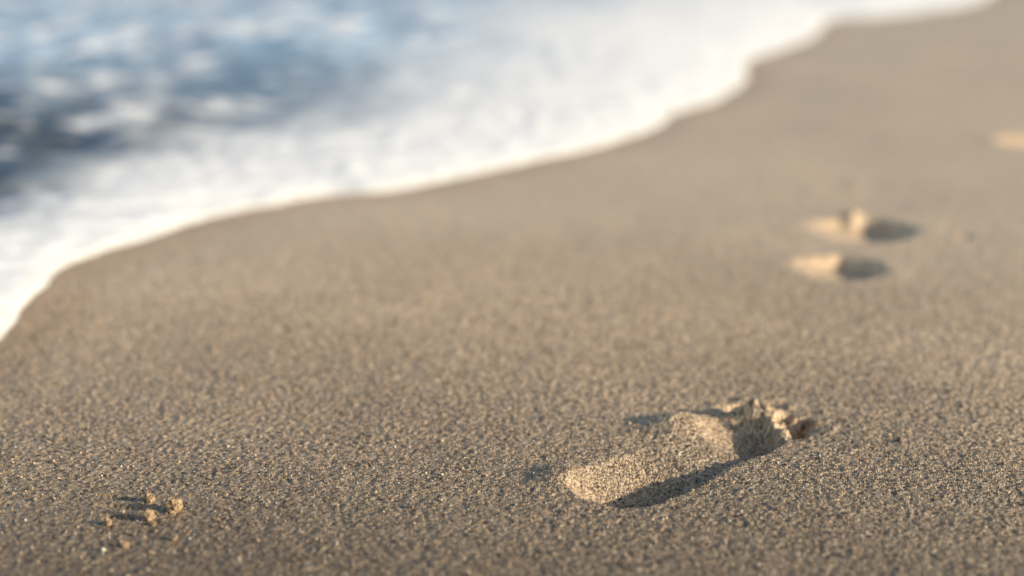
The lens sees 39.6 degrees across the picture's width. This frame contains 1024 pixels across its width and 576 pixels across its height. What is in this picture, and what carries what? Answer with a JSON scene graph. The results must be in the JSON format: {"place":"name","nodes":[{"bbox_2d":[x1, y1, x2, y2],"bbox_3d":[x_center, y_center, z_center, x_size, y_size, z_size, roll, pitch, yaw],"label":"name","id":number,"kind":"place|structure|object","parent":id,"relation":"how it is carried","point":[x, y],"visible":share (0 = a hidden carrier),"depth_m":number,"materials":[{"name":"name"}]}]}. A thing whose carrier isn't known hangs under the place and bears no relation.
{"place":"outdoors","nodes":[
{"label":"outdoors","id":0,"kind":"place"},
{"bbox_2d":[0,0,983,339],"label":"sea water","id":1,"kind":"structure","parent":0,"point":[122,122],"depth_m":4.01,"materials":[{"name":"liquid"}]},
{"bbox_2d":[0,0,1023,575],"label":"sand beach","id":2,"kind":"structure","parent":0,"point":[856,126],"depth_m":2.01,"materials":[{"name":"beige sand"}]},
{"bbox_2d":[104,518,111,525],"bbox_3d":[-0.424,0.245,1.491,0.008,0.010,0.009,-8,16,-38],"label":"sand clod","id":3,"kind":"object","parent":2,"relation":"on","point":[107,522],"visible":1,"depth_m":1.49,"materials":[{"name":"beige sand"}]},
{"bbox_2d":[121,541,128,548],"bbox_3d":[-0.392,0.261,1.442,0.008,0.010,0.011,-1,16,-4],"label":"sand clod","id":4,"kind":"object","parent":2,"relation":"on","point":[124,544],"visible":1,"depth_m":1.44,"materials":[{"name":"beige sand"}]},
{"bbox_2d":[143,508,154,520],"bbox_3d":[-0.383,0.240,1.501,0.011,0.014,0.013,7,18,24],"label":"sand clod","id":5,"kind":"object","parent":2,"relation":"on","point":[148,515],"visible":1,"depth_m":1.50,"materials":[{"name":"beige sand"}]},
{"bbox_2d":[144,493,154,502],"bbox_3d":[-0.394,0.228,1.545,0.012,0.012,0.012,11,3,-12],"label":"sand clod","id":6,"kind":"object","parent":2,"relation":"on","point":[150,497],"visible":1,"depth_m":1.54,"materials":[{"name":"beige sand"}]},
{"bbox_2d":[164,497,182,513],"bbox_3d":[-0.362,0.233,1.521,0.019,0.019,0.018,8,23,24],"label":"sand clod","id":7,"kind":"object","parent":2,"relation":"on","point":[173,505],"visible":1,"depth_m":1.52,"materials":[{"name":"beige sand"}]},
{"bbox_2d":[171,535,177,541],"bbox_3d":[-0.345,0.256,1.455,0.006,0.007,0.007,4,12,44],"label":"sand clod","id":8,"kind":"object","parent":2,"relation":"on","point":[174,538],"visible":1,"depth_m":1.45,"materials":[{"name":"beige sand"}]},
{"bbox_2d":[0,205,1023,575],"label":"sand grains","id":9,"kind":"object","parent":2,"relation":"on","point":[898,439],"visible":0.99,"depth_m":1.80}
]}

